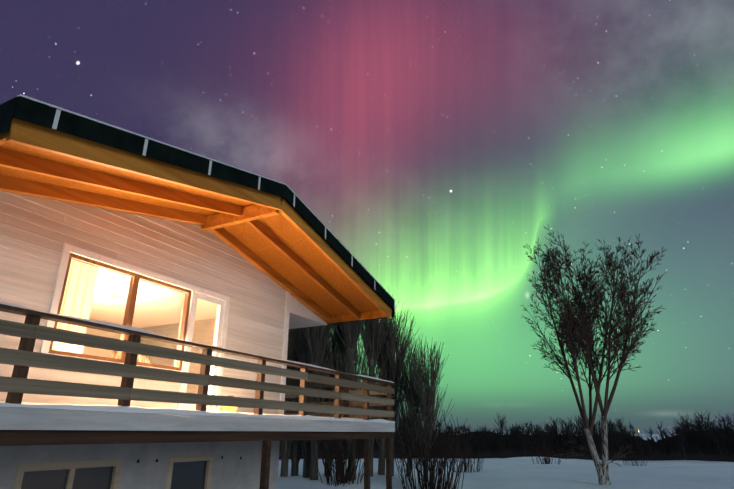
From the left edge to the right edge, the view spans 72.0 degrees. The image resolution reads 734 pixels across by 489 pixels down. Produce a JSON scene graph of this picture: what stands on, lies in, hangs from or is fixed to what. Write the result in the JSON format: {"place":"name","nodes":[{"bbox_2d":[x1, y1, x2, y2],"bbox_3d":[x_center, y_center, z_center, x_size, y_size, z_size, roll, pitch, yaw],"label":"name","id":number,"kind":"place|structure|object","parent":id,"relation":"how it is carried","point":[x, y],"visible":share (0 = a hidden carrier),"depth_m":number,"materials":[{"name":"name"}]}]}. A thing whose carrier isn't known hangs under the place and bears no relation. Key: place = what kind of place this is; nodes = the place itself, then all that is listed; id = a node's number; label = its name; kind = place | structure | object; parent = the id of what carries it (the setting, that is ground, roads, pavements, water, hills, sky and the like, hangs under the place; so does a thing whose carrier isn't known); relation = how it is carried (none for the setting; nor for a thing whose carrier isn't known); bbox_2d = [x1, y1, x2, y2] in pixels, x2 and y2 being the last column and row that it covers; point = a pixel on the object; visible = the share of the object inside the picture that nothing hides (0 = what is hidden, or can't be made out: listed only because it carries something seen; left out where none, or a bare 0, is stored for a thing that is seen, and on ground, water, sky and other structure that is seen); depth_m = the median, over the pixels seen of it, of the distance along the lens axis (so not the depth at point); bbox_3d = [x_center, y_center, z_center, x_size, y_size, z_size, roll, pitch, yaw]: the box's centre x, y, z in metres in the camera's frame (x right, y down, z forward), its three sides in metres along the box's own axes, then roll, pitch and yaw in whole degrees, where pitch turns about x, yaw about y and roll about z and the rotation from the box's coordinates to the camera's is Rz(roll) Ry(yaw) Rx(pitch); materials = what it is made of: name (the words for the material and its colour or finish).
{"place":"outdoors","nodes":[
{"label":"outdoors","id":0,"kind":"place"},
{"bbox_2d":[89,268,216,327],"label":"room ceiling","id":1,"kind":"structure","parent":0,"point":[104,276],"depth_m":11.14,"materials":[{"name":"white paint"}]},
{"bbox_2d":[94,291,123,303],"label":"track lights","id":2,"kind":"object","parent":1,"relation":"attached to","point":[106,299],"depth_m":10.21,"materials":[{"name":"paint"}]},
{"bbox_2d":[0,301,393,382],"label":"railing snow","id":3,"kind":"structure","parent":0,"point":[115,325],"depth_m":6.00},
{"bbox_2d":[0,0,733,433],"label":"sky","id":4,"kind":"structure","parent":0,"point":[437,141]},
{"bbox_2d":[277,434,733,488],"bbox_3d":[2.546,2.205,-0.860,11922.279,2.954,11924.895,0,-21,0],"label":"snow ground","id":5,"kind":"structure","parent":0,"point":[513,473],"depth_m":21.24,"materials":[{"name":"white snow"}]},
{"bbox_2d":[0,441,279,488],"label":"basement wall","id":6,"kind":"structure","parent":5,"relation":"on","point":[231,470],"depth_m":7.97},
{"bbox_2d":[13,455,213,488],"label":"basement window frames","id":7,"kind":"structure","parent":6,"relation":"in","point":[72,467],"depth_m":7.20,"materials":[{"name":"wood"}]},
{"bbox_2d":[21,460,206,488],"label":"basement window panes","id":8,"kind":"structure","parent":7,"relation":"in","point":[189,475],"depth_m":7.17,"materials":[{"name":"grey glass"}]},
{"bbox_2d":[140,295,216,393],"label":"house walls","id":9,"kind":"structure","parent":6,"relation":"on","point":[194,335],"depth_m":12.59,"materials":[{"name":"beige paint"}]},
{"bbox_2d":[61,262,218,391],"bbox_3d":[-3.591,1.552,8.264,0.001,1.880,3.080,-10,-23,25],"label":"window glass","id":10,"kind":"object","parent":9,"relation":"attached to","point":[148,312],"visible":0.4,"depth_m":8.58,"materials":[{"name":"clear glass"}]},
{"bbox_2d":[82,318,215,392],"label":"room walls","id":11,"kind":"structure","parent":9,"relation":"in","point":[97,351],"depth_m":12.91,"materials":[{"name":"beige paint"}]},
{"bbox_2d":[52,259,98,353],"bbox_3d":[-4.322,1.146,7.209,0.087,2.320,0.720,-10,-23,25],"label":"curtain","id":12,"kind":"object","parent":11,"relation":"hanging from","point":[76,304],"depth_m":7.45,"materials":[{"name":"white fabric"}]},
{"bbox_2d":[181,292,224,410],"bbox_3d":[-3.010,2.006,9.252,0.127,2.160,0.820,-10,-23,25],"label":"balcony door","id":13,"kind":"structure","parent":9,"relation":"attached to","point":[218,324],"depth_m":9.45,"materials":[{"name":"paint"}]},
{"bbox_2d":[289,295,326,328],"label":"eave soffit","id":14,"kind":"structure","parent":9,"relation":"attached to","point":[301,315],"depth_m":12.60,"materials":[{"name":"paint"}]},
{"bbox_2d":[0,430,391,488],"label":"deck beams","id":15,"kind":"structure","parent":5,"relation":"on","point":[41,437],"depth_m":6.74,"materials":[{"name":"wood"}]},
{"bbox_2d":[0,191,285,414],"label":"gable siding","id":16,"kind":"object","parent":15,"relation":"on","point":[36,233],"visible":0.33,"depth_m":8.15,"materials":[{"name":"white wood"}]},
{"bbox_2d":[48,253,190,370],"bbox_3d":[-3.783,1.159,8.013,0.091,1.440,2.360,-10,-23,25],"label":"window frame","id":17,"kind":"object","parent":16,"relation":"in","point":[135,278],"visible":0.58,"depth_m":8.04,"materials":[{"name":"brown wood"}]},
{"bbox_2d":[39,243,290,414],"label":"house trim","id":18,"kind":"structure","parent":16,"relation":"attached to","point":[68,249],"depth_m":8.61,"materials":[{"name":"white wood"}]},
{"bbox_2d":[0,142,379,315],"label":"soffit sheathing","id":19,"kind":"object","parent":16,"relation":"attached to","point":[282,228],"visible":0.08,"depth_m":10.14,"materials":[{"name":"brown wood"}]},
{"bbox_2d":[0,118,391,323],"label":"gable rafters","id":20,"kind":"object","parent":16,"relation":"attached to","point":[46,139],"visible":0.9,"depth_m":7.72,"materials":[{"name":"brown wood"}]},
{"bbox_2d":[0,96,394,323],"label":"roof membrane","id":21,"kind":"object","parent":16,"relation":"on","point":[28,110],"visible":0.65,"depth_m":6.61,"materials":[{"name":"black metal"}]},
{"bbox_2d":[16,94,394,299],"bbox_3d":[-1.417,-0.524,9.032,0.070,1.105,9.100,-10,-23,25],"label":"barge batten","id":22,"kind":"object","parent":21,"relation":"on","point":[45,103],"visible":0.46,"depth_m":6.89,"materials":[{"name":"grey metal"}]},
{"bbox_2d":[52,109,394,309],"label":"roof seams","id":23,"kind":"object","parent":21,"relation":"on","point":[56,119],"visible":1,"depth_m":6.40,"materials":[{"name":"grey metal"}]},
{"bbox_2d":[0,401,394,422],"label":"deck snow","id":24,"kind":"structure","parent":15,"relation":"on","point":[206,410],"depth_m":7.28,"materials":[{"name":"white snow"}]},
{"bbox_2d":[221,396,237,411],"bbox_3d":[-2.091,2.447,7.703,0.250,0.269,0.250,-10,-23,25],"label":"lantern","id":25,"kind":"object","parent":24,"relation":"on","point":[229,408],"visible":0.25,"depth_m":7.60,"materials":[{"name":"yellow glass"}]},
{"bbox_2d":[0,407,394,431],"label":"deck fascia","id":26,"kind":"structure","parent":15,"relation":"attached to","point":[17,418],"depth_m":6.09,"materials":[{"name":"white wood"}]},
{"bbox_2d":[5,315,392,420],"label":"rail posts","id":27,"kind":"object","parent":15,"relation":"on","point":[26,344],"visible":0.33,"depth_m":6.83,"materials":[{"name":"brown wood"}]},
{"bbox_2d":[0,319,393,417],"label":"railing boards","id":28,"kind":"object","parent":27,"relation":"attached to","point":[355,398],"visible":0.85,"depth_m":6.31,"materials":[{"name":"brown wood"}]},
{"bbox_2d":[0,304,394,387],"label":"hand rail","id":29,"kind":"object","parent":27,"relation":"on","point":[47,316],"visible":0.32,"depth_m":6.43,"materials":[{"name":"brown wood"}]},
{"bbox_2d":[307,407,377,486],"bbox_3d":[-0.828,6.890,17.613,2.469,2.682,2.754,0,-21,0],"label":"shrub","id":30,"kind":"object","parent":5,"relation":"on","point":[342,477],"visible":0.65,"depth_m":16.99,"materials":[{"name":"brown plant"}]},
{"bbox_2d":[279,288,453,481],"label":"trees","id":31,"kind":"object","parent":5,"relation":"on","point":[313,346],"visible":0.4,"depth_m":19.15,"materials":[{"name":"plant"}]},
{"bbox_2d":[391,409,478,488],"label":"shrub","id":32,"kind":"object","parent":5,"relation":"on","point":[440,468],"visible":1,"depth_m":15.63,"materials":[{"name":"brown plant"}]},
{"bbox_2d":[446,440,484,472],"bbox_3d":[4.740,10.427,24.886,2.084,1.569,2.416,6,-21,-16],"label":"shrub","id":33,"kind":"object","parent":5,"relation":"on","point":[469,463],"visible":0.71,"depth_m":24.42,"materials":[{"name":"brown plant"}]},
{"bbox_2d":[279,431,733,461],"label":"forest understorey","id":34,"kind":"object","parent":5,"relation":"on","point":[657,455],"visible":0.17,"depth_m":75.75,"materials":[{"name":"grey plant"}]},
{"bbox_2d":[280,406,733,460],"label":"forest","id":35,"kind":"object","parent":5,"relation":"on","point":[696,433],"visible":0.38,"depth_m":77.78,"materials":[{"name":"grey plant"}]},
{"bbox_2d":[527,433,563,463],"bbox_3d":[10.875,12.334,30.542,2.133,1.782,2.260,0,-21,0],"label":"shrub","id":36,"kind":"object","parent":5,"relation":"on","point":[547,456],"visible":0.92,"depth_m":30.40,"materials":[{"name":"brown plant"}]},
{"bbox_2d":[520,224,666,484],"bbox_3d":[8.944,3.759,18.846,5.326,9.668,4.251,0,-21,0],"label":"birch tree","id":37,"kind":"object","parent":5,"relation":"on","point":[574,332],"visible":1,"depth_m":18.78,"materials":[{"name":"brown plant"}]},
{"bbox_2d":[619,448,647,465],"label":"shrub","id":38,"kind":"object","parent":5,"relation":"on","point":[635,459],"visible":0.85,"depth_m":45.83,"materials":[{"name":"brown plant"}]},
{"bbox_2d":[395,411,733,433],"bbox_3d":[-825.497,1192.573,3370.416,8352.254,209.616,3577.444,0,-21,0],"label":"hill","id":39,"kind":"structure","parent":0,"point":[669,428],"depth_m":3111.47,"materials":[{"name":"black plant"}]},
{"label":"room floor","id":40,"kind":"structure","parent":0,"visible":0},
{"bbox_2d":[109,351,150,363],"bbox_3d":[-4.140,2.205,8.321,0.846,1.220,0.807,-10,-23,25],"label":"sheepskin armchair","id":41,"kind":"object","parent":40,"relation":"on","point":[141,358],"depth_m":8.33,"materials":[{"name":"white fur"}]}
]}

